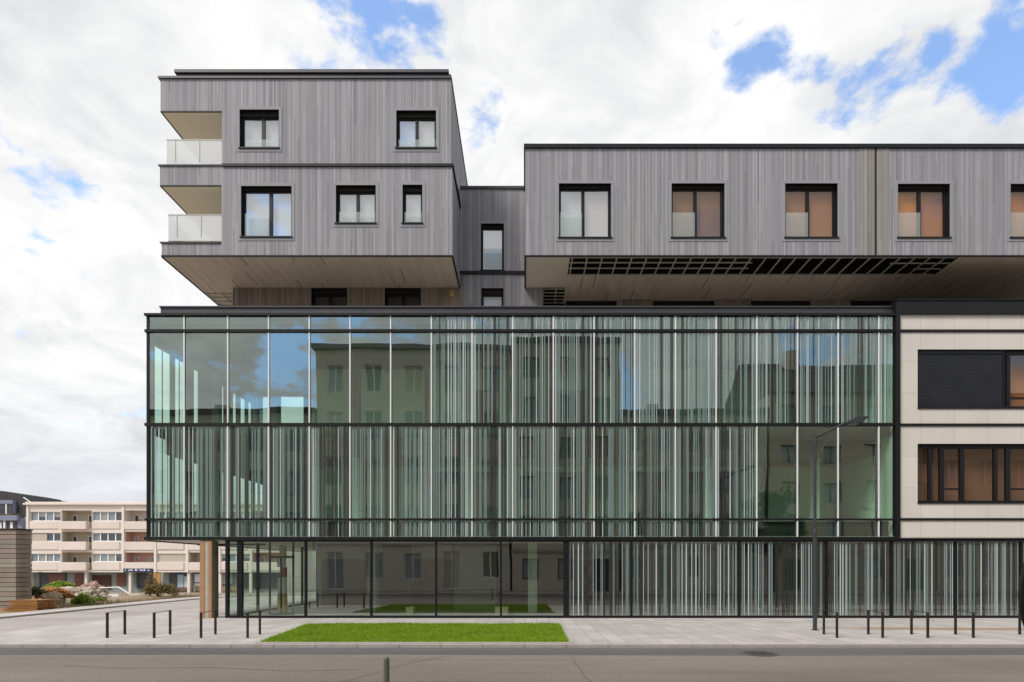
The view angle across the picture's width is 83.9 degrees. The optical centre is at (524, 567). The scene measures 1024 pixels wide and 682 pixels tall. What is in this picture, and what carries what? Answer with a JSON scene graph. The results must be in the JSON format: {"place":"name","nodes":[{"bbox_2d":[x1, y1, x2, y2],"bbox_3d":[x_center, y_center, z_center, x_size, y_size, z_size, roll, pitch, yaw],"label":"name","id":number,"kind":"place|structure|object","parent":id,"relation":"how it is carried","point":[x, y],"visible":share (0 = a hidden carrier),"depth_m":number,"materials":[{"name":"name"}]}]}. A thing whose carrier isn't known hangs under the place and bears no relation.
{"place":"outdoors","nodes":[
{"label":"outdoors","id":0,"kind":"place"},
{"bbox_2d":[0,595,236,616],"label":"pavement","id":1,"kind":"structure","parent":0,"point":[53,610],"depth_m":26.23,"materials":[{"name":"grey concrete"}]},
{"bbox_2d":[0,593,254,613],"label":"soil bank","id":2,"kind":"structure","parent":0,"point":[135,597],"depth_m":34.44,"materials":[{"name":"brown soil"}]},
{"bbox_2d":[0,528,32,608],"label":"curved wall","id":3,"kind":"structure","parent":2,"relation":"on","point":[15,563],"depth_m":25.72,"materials":[{"name":"stone"}]},
{"bbox_2d":[0,599,55,611],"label":"plank stack","id":4,"kind":"object","parent":2,"relation":"on","point":[23,605],"visible":0.85,"depth_m":24.65,"materials":[{"name":"brown wood"}]},
{"bbox_2d":[32,585,47,598],"bbox_3d":[-26.689,1.371,31.050,0.880,0.781,0.953,0,0,0],"label":"bush","id":5,"kind":"object","parent":2,"relation":"on","point":[36,592],"visible":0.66,"depth_m":30.96,"materials":[{"name":"green plant"}]},
{"bbox_2d":[40,590,64,606],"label":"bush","id":6,"kind":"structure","parent":2,"relation":"on","point":[57,596],"depth_m":27.46,"materials":[{"name":"green plant"}]},
{"bbox_2d":[32,586,74,597],"bbox_3d":[-26.543,1.410,32.015,2.028,0.676,1.473,0,0,0],"label":"soil heap","id":7,"kind":"object","parent":2,"relation":"on","point":[57,589],"visible":0.39,"depth_m":31.88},
{"bbox_2d":[44,580,77,586],"bbox_3d":[-29.371,1.263,35.891,2.211,0.916,1.440,0,0,0],"label":"bush","id":8,"kind":"object","parent":2,"relation":"on","point":[59,583],"visible":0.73,"depth_m":35.86,"materials":[{"name":"green plant"}]},
{"bbox_2d":[32,586,113,599],"bbox_3d":[-26.284,1.508,32.979,4.442,0.799,1.671,0,0,8],"label":"rubble heap","id":9,"kind":"object","parent":2,"relation":"on","point":[76,591],"visible":0.31,"depth_m":32.75,"materials":[{"name":"grey stone"}]},
{"bbox_2d":[70,592,95,604],"bbox_3d":[-22.172,1.677,28.485,1.186,0.869,0.785,0,0,18],"label":"bush","id":10,"kind":"object","parent":2,"relation":"on","point":[82,597],"visible":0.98,"depth_m":28.38,"materials":[{"name":"green plant"}]},
{"bbox_2d":[80,581,108,592],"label":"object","id":11,"kind":"object","parent":2,"relation":"on","point":[96,585],"visible":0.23,"depth_m":39.78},
{"bbox_2d":[95,597,107,600],"bbox_3d":[-22.361,1.822,29.985,0.929,0.524,0.696,0,0,0],"label":"bush","id":12,"kind":"object","parent":2,"relation":"on","point":[101,599],"visible":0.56,"depth_m":29.93,"materials":[{"name":"green plant"}]},
{"bbox_2d":[100,587,129,595],"bbox_3d":[-26.633,1.808,37.000,1.946,1.085,0.090,0,0,0],"label":"handrail","id":13,"kind":"object","parent":2,"relation":"on","point":[118,590],"visible":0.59,"depth_m":36.97,"materials":[{"name":"white metal"}]},
{"bbox_2d":[54,593,220,608],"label":"weeds","id":14,"kind":"object","parent":2,"relation":"on","point":[138,600],"visible":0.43,"depth_m":30.71,"materials":[{"name":"green plant"}]},
{"bbox_2d":[144,571,156,595],"bbox_3d":[-24.334,1.141,37.073,0.811,1.826,0.741,0,0,0],"label":"dry shrub","id":15,"kind":"object","parent":2,"relation":"on","point":[150,582],"visible":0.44,"depth_m":36.99,"materials":[{"name":"brown plant"}]},
{"bbox_2d":[153,573,160,584],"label":"timber hoarding","id":16,"kind":"object","parent":2,"relation":"on","point":[157,577],"visible":0.24,"depth_m":45.00,"materials":[{"name":"yellow wood"}]},
{"bbox_2d":[142,581,178,596],"bbox_3d":[-23.014,1.446,36.000,2.388,1.240,1.280,0,0,0],"label":"dry shrub","id":17,"kind":"object","parent":2,"relation":"on","point":[157,589],"visible":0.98,"depth_m":35.88,"materials":[{"name":"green plant"}]},
{"bbox_2d":[161,572,163,584],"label":"grey post","id":18,"kind":"object","parent":2,"relation":"on","point":[162,576],"visible":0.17,"depth_m":43.92,"materials":[{"name":"stone"}]},
{"bbox_2d":[0,595,315,631],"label":"side road","id":19,"kind":"structure","parent":0,"point":[16,623],"depth_m":23.08,"materials":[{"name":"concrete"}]},
{"bbox_2d":[109,590,315,594],"bbox_3d":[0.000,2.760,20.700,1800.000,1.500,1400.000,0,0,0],"label":"ground","id":20,"kind":"structure","parent":0,"point":[310,592],"depth_m":78.76,"materials":[{"name":"grey concrete"}]},
{"bbox_2d":[0,491,61,528],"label":"mansard house","id":21,"kind":"structure","parent":20,"relation":"on","point":[12,511],"depth_m":92.60,"materials":[{"name":"black stone"}]},
{"bbox_2d":[0,505,3,512],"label":"window","id":22,"kind":"structure","parent":21,"relation":"in","point":[1,506],"depth_m":92.22,"materials":[{"name":"grey glass"}]},
{"bbox_2d":[7,505,12,512],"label":"window","id":23,"kind":"structure","parent":21,"relation":"in","point":[9,507],"depth_m":92.22,"materials":[{"name":"grey glass"}]},
{"bbox_2d":[6,521,16,527],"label":"window","id":24,"kind":"structure","parent":21,"relation":"in","point":[9,524],"depth_m":91.95,"materials":[{"name":"grey glass"}]},
{"bbox_2d":[38,572,41,588],"bbox_3d":[-32.360,1.182,38.000,0.180,1.737,0.100,0,0,0],"label":"wooden post","id":25,"kind":"object","parent":20,"relation":"on","point":[39,573],"visible":0.68,"depth_m":37.97,"materials":[{"name":"brown wood"}]},
{"bbox_2d":[0,594,313,618],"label":"kerb","id":26,"kind":"structure","parent":20,"relation":"on","point":[12,616],"depth_m":26.44,"materials":[{"name":"concrete"}]},
{"bbox_2d":[23,502,315,592],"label":"apartment block","id":27,"kind":"structure","parent":20,"relation":"on","point":[105,544],"depth_m":78.11,"materials":[{"name":"paint"}]},
{"bbox_2d":[31,512,60,520],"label":"window","id":28,"kind":"structure","parent":27,"relation":"in","point":[35,516],"depth_m":78.24,"materials":[{"name":"grey glass"}]},
{"bbox_2d":[31,554,60,561],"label":"window","id":29,"kind":"structure","parent":27,"relation":"in","point":[35,557],"depth_m":78.24,"materials":[{"name":"grey glass"}]},
{"bbox_2d":[32,533,60,540],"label":"window","id":30,"kind":"structure","parent":27,"relation":"in","point":[35,536],"depth_m":78.19,"materials":[{"name":"grey glass"}]},
{"bbox_2d":[41,573,66,587],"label":"shop window","id":31,"kind":"structure","parent":27,"relation":"in","point":[45,576],"depth_m":79.05,"materials":[{"name":"grey glass"}]},
{"bbox_2d":[49,574,63,582],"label":"brick wall","id":32,"kind":"structure","parent":27,"relation":"in","point":[52,577],"depth_m":79.01,"materials":[{"name":"brick"}]},
{"bbox_2d":[74,574,82,586],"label":"shop door","id":33,"kind":"structure","parent":27,"relation":"in","point":[78,577],"depth_m":79.05,"materials":[{"name":"brown wood"}]},
{"bbox_2d":[93,512,121,520],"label":"window","id":34,"kind":"structure","parent":27,"relation":"in","point":[97,516],"depth_m":78.24,"materials":[{"name":"grey glass"}]},
{"bbox_2d":[93,533,121,540],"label":"window","id":35,"kind":"structure","parent":27,"relation":"in","point":[96,536],"depth_m":78.26,"materials":[{"name":"grey glass"}]},
{"bbox_2d":[93,554,121,561],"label":"window","id":36,"kind":"structure","parent":27,"relation":"in","point":[96,557],"depth_m":78.24,"materials":[{"name":"white glass"}]},
{"bbox_2d":[116,574,125,585],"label":"shop door","id":37,"kind":"structure","parent":27,"relation":"in","point":[120,578],"depth_m":79.05,"materials":[{"name":"brown wood"}]},
{"bbox_2d":[137,573,151,587],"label":"shop window","id":38,"kind":"structure","parent":27,"relation":"in","point":[140,576],"depth_m":79.03,"materials":[{"name":"grey glass"}]},
{"bbox_2d":[159,512,182,517],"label":"window","id":39,"kind":"structure","parent":27,"relation":"in","point":[160,513],"depth_m":78.24,"materials":[{"name":"teal glass"}]},
{"bbox_2d":[158,554,185,561],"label":"window","id":40,"kind":"structure","parent":27,"relation":"in","point":[161,557],"depth_m":78.11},
{"bbox_2d":[169,573,186,587],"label":"shop window","id":41,"kind":"structure","parent":27,"relation":"in","point":[173,577],"depth_m":79.03,"materials":[{"name":"grey glass"}]},
{"bbox_2d":[222,512,249,517],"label":"window","id":42,"kind":"structure","parent":27,"relation":"in","point":[242,513],"depth_m":78.24,"materials":[{"name":"teal glass"}]},
{"bbox_2d":[222,554,249,561],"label":"window","id":43,"kind":"structure","parent":27,"relation":"in","point":[233,557],"depth_m":78.24,"materials":[{"name":"white glass"}]},
{"bbox_2d":[244,573,279,587],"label":"shop window","id":44,"kind":"structure","parent":27,"relation":"in","point":[264,577],"depth_m":79.05,"materials":[{"name":"grey glass"}]},
{"bbox_2d":[405,606,414,614],"bbox_3d":[-4.420,1.681,22.000,0.304,0.295,0.420,0,0,0],"label":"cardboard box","id":45,"kind":"object","parent":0,"point":[410,610],"visible":1,"depth_m":21.80,"materials":[{"name":"beige cardboard"}]},
{"bbox_2d":[261,622,570,641],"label":"lawn","id":46,"kind":"structure","parent":0,"point":[422,633],"depth_m":15.15,"materials":[{"name":"plant"}]},
{"bbox_2d":[495,606,508,614],"bbox_3d":[-0.891,1.681,22.000,0.524,0.295,0.420,0,0,0],"label":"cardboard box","id":47,"kind":"object","parent":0,"point":[504,610],"visible":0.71,"depth_m":21.80,"materials":[{"name":"beige cardboard"}]},
{"bbox_2d":[0,596,1023,647],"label":"pavement","id":48,"kind":"structure","parent":0,"point":[185,626],"depth_m":16.88,"materials":[{"name":"grey concrete"}]},
{"bbox_2d":[106,610,125,637],"bbox_3d":[-10.959,1.518,15.270,0.048,0.665,0.840,0,0,-7],"label":"bike rack","id":49,"kind":"object","parent":48,"relation":"on","point":[107,623],"visible":1,"depth_m":14.97,"materials":[{"name":"brown metal"}]},
{"bbox_2d":[153,610,171,637],"bbox_3d":[-9.723,1.518,15.270,0.048,0.665,0.840,0,0,-5],"label":"bike rack","id":50,"kind":"object","parent":48,"relation":"on","point":[154,623],"visible":1,"depth_m":15.01,"materials":[{"name":"brown metal"}]},
{"bbox_2d":[200,610,216,637],"bbox_3d":[-8.488,1.518,15.270,0.048,0.665,0.840,0,0,-4],"label":"bike rack","id":51,"kind":"object","parent":48,"relation":"on","point":[215,621],"visible":1,"depth_m":15.64,"materials":[{"name":"brown metal"}]},
{"bbox_2d":[246,610,260,637],"bbox_3d":[-7.267,1.518,15.270,0.048,0.665,0.840,0,0,-3],"label":"bike rack","id":52,"kind":"object","parent":48,"relation":"on","point":[247,624],"visible":1,"depth_m":14.87,"materials":[{"name":"brown metal"}]},
{"bbox_2d":[255,624,574,643],"bbox_3d":[-2.920,1.855,15.988,8.260,0.090,4.525,0,0,0],"label":"lawn edging","id":53,"kind":"object","parent":48,"relation":"on","point":[563,627],"visible":0.52,"depth_m":13.74,"materials":[{"name":"concrete"}]},
{"bbox_2d":[144,301,1023,617],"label":"office building","id":54,"kind":"structure","parent":48,"relation":"on","point":[548,461],"depth_m":21.90,"materials":[{"name":"green glass"}]},
{"bbox_2d":[269,542,293,614],"bbox_3d":[-9.370,0.435,21.930,0.960,2.829,0.060,0,0,0],"label":"entrance door","id":55,"kind":"structure","parent":54,"relation":"in","point":[270,556],"depth_m":21.90,"materials":[{"name":"black metal"}]},
{"bbox_2d":[277,546,286,612],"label":"column","id":56,"kind":"structure","parent":54,"relation":"on","point":[282,550],"depth_m":22.27,"materials":[{"name":"concrete"}]},
{"bbox_2d":[158,69,1023,305],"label":"apartment building","id":57,"kind":"structure","parent":54,"relation":"on","point":[315,187],"depth_m":20.70,"materials":[{"name":"grey wood"}]},
{"bbox_2d":[237,106,281,151],"bbox_3d":[-9.652,-15.924,20.825,1.648,1.641,0.350,0,0,0],"label":"window","id":58,"kind":"structure","parent":57,"relation":"in","point":[261,131],"depth_m":20.86,"materials":[{"name":"glass"}]},
{"bbox_2d":[238,183,294,240],"bbox_3d":[-9.388,-12.906,20.805,2.051,2.091,0.350,0,0,0],"label":"window","id":59,"kind":"structure","parent":57,"relation":"in","point":[268,213],"depth_m":20.98,"materials":[{"name":"glass"}]},
{"bbox_2d":[313,289,346,305],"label":"window","id":60,"kind":"structure","parent":57,"relation":"in","point":[321,297],"depth_m":23.16,"materials":[{"name":"black glass"}]},
{"bbox_2d":[333,182,378,226],"bbox_3d":[-6.137,-13.170,20.805,1.663,1.626,0.350,0,0,0],"label":"window","id":61,"kind":"structure","parent":57,"relation":"in","point":[357,206],"depth_m":20.84,"materials":[{"name":"glass"}]},
{"bbox_2d":[386,289,420,305],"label":"window","id":62,"kind":"structure","parent":57,"relation":"in","point":[394,297],"depth_m":23.16,"materials":[{"name":"black glass"}]},
{"bbox_2d":[400,182,424,226],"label":"window","id":63,"kind":"structure","parent":57,"relation":"in","point":[414,197],"depth_m":20.84,"materials":[{"name":"glass"}]},
{"bbox_2d":[393,107,438,151],"bbox_3d":[-3.949,-15.908,20.825,1.663,1.610,0.350,0,0,0],"label":"window","id":64,"kind":"structure","parent":57,"relation":"in","point":[416,132],"depth_m":20.86,"materials":[{"name":"glass"}]},
{"bbox_2d":[449,290,454,297],"bbox_3d":[-2.931,-10.998,22.898,0.220,0.215,0.197,0,0,0],"label":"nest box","id":65,"kind":"object","parent":57,"relation":"attached to","point":[451,292],"visible":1,"depth_m":22.84,"materials":[{"name":"brown wood"}]},
{"bbox_2d":[478,221,506,270],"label":"window","id":66,"kind":"structure","parent":57,"relation":"in","point":[492,239],"depth_m":23.30,"materials":[{"name":"glass"}]},
{"bbox_2d":[482,289,502,305],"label":"window","id":67,"kind":"structure","parent":57,"relation":"in","point":[490,297],"depth_m":23.18,"materials":[{"name":"glass"}]},
{"bbox_2d":[556,180,613,240],"bbox_3d":[2.188,-12.952,20.825,2.113,2.215,0.350,0,0,0],"label":"window","id":68,"kind":"structure","parent":57,"relation":"in","point":[582,212],"depth_m":21.00,"materials":[{"name":"glass"}]},
{"bbox_2d":[669,180,727,240],"bbox_3d":[6.300,-12.952,20.825,2.144,2.215,0.350,0,0,0],"label":"window","id":69,"kind":"structure","parent":57,"relation":"in","point":[695,212],"depth_m":21.00,"materials":[{"name":"glass"}]},
{"bbox_2d":[782,180,840,240],"bbox_3d":[10.420,-12.952,20.825,2.129,2.215,0.350,0,0,0],"label":"window","id":70,"kind":"structure","parent":57,"relation":"in","point":[808,212],"depth_m":21.00,"materials":[{"name":"glass"}]},
{"bbox_2d":[895,181,952,240],"bbox_3d":[14.509,-12.945,20.825,2.113,2.200,0.350,0,0,0],"label":"window","id":71,"kind":"structure","parent":57,"relation":"in","point":[920,211],"depth_m":21.00,"materials":[{"name":"black metal"}]},
{"bbox_2d":[1007,181,1023,240],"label":"window","id":72,"kind":"structure","parent":57,"relation":"in","point":[1015,194],"depth_m":21.00,"materials":[{"name":"glass"}]},
{"bbox_2d":[889,299,1023,537],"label":"stone clad wing","id":73,"kind":"structure","parent":54,"relation":"attached to","point":[961,418],"depth_m":20.68,"materials":[{"name":"beige stone"}]},
{"bbox_2d":[917,350,1023,408],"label":"window","id":74,"kind":"structure","parent":73,"relation":"in","point":[1013,360],"depth_m":20.83,"materials":[{"name":"black metal"}]},
{"bbox_2d":[917,444,1023,503],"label":"window","id":75,"kind":"structure","parent":73,"relation":"in","point":[947,473],"depth_m":21.25,"materials":[{"name":"black metal"}]},
{"bbox_2d":[823,610,837,637],"bbox_3d":[8.194,1.518,15.270,0.048,0.665,0.840,0,0,5],"label":"bike rack","id":76,"kind":"object","parent":48,"relation":"on","point":[836,622],"visible":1,"depth_m":14.98,"materials":[{"name":"brown metal"}]},
{"bbox_2d":[811,416,868,630],"bbox_3d":[9.213,-1.272,16.700,1.600,6.245,0.320,0,0,0],"label":"street lamp","id":77,"kind":"object","parent":48,"relation":"on","point":[857,420],"visible":1,"depth_m":16.66,"materials":[{"name":"grey metal"}]},
{"bbox_2d":[867,610,883,637],"bbox_3d":[9.403,1.518,15.270,0.048,0.665,0.840,0,0,7],"label":"bike rack","id":78,"kind":"object","parent":48,"relation":"on","point":[882,623],"visible":1,"depth_m":14.96,"materials":[{"name":"brown metal"}]},
{"bbox_2d":[910,610,928,637],"bbox_3d":[10.588,1.518,15.270,0.048,0.665,0.840,0,0,8],"label":"bike rack","id":79,"kind":"object","parent":48,"relation":"on","point":[927,623],"visible":1,"depth_m":14.96,"materials":[{"name":"brown metal"}]},
{"bbox_2d":[954,610,974,637],"bbox_3d":[11.788,1.518,15.270,0.049,0.665,0.840,0,0,9],"label":"bike rack","id":80,"kind":"object","parent":48,"relation":"on","point":[973,623],"visible":1,"depth_m":14.95,"materials":[{"name":"brown metal"}]},
{"bbox_2d":[1018,610,1020,634],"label":"bike rack","id":81,"kind":"object","parent":48,"relation":"on","point":[1019,625],"visible":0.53,"depth_m":15.63,"materials":[{"name":"brown metal"}]},
{"bbox_2d":[1018,563,1023,626],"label":"hoop stand","id":82,"kind":"object","parent":48,"relation":"on","point":[1021,594],"visible":1,"depth_m":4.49,"materials":[{"name":"brown metal"}]},
{"bbox_2d":[0,0,1023,501],"label":"sky","id":83,"kind":"structure","parent":0,"point":[84,132],"materials":[{"name":"white"}]},
{"bbox_2d":[167,654,1023,681],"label":"road","id":84,"kind":"structure","parent":0,"point":[737,668],"depth_m":10.81,"materials":[{"name":"grey asphalt"}]},
{"bbox_2d":[0,655,449,681],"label":"road patch","id":85,"kind":"object","parent":84,"relation":"on","point":[140,668],"visible":1,"depth_m":10.89,"materials":[{"name":"grey asphalt"}]},
{"bbox_2d":[63,665,358,670],"bbox_3d":[-6.059,1.917,10.774,5.919,0.001,0.285,0,0,5],"label":"road seam","id":86,"kind":"object","parent":85,"relation":"on","point":[196,667],"visible":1,"depth_m":10.87,"materials":[{"name":"asphalt"}]},
{"bbox_2d":[383,657,389,681],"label":"marker post","id":87,"kind":"object","parent":84,"relation":"on","point":[386,670],"visible":1,"depth_m":7.96,"materials":[{"name":"grey metal"}]},
{"bbox_2d":[0,648,1023,654],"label":"gutter strip","id":88,"kind":"object","parent":84,"relation":"on","point":[578,651],"visible":1,"depth_m":12.96,"materials":[{"name":"concrete"}]},
{"bbox_2d":[740,651,778,655],"bbox_3d":[5.215,1.912,12.650,0.800,0.006,0.800,0,0,0],"label":"manhole cover","id":89,"kind":"object","parent":84,"relation":"on","point":[760,653],"visible":1,"depth_m":12.62,"materials":[{"name":"metal"}]}
]}

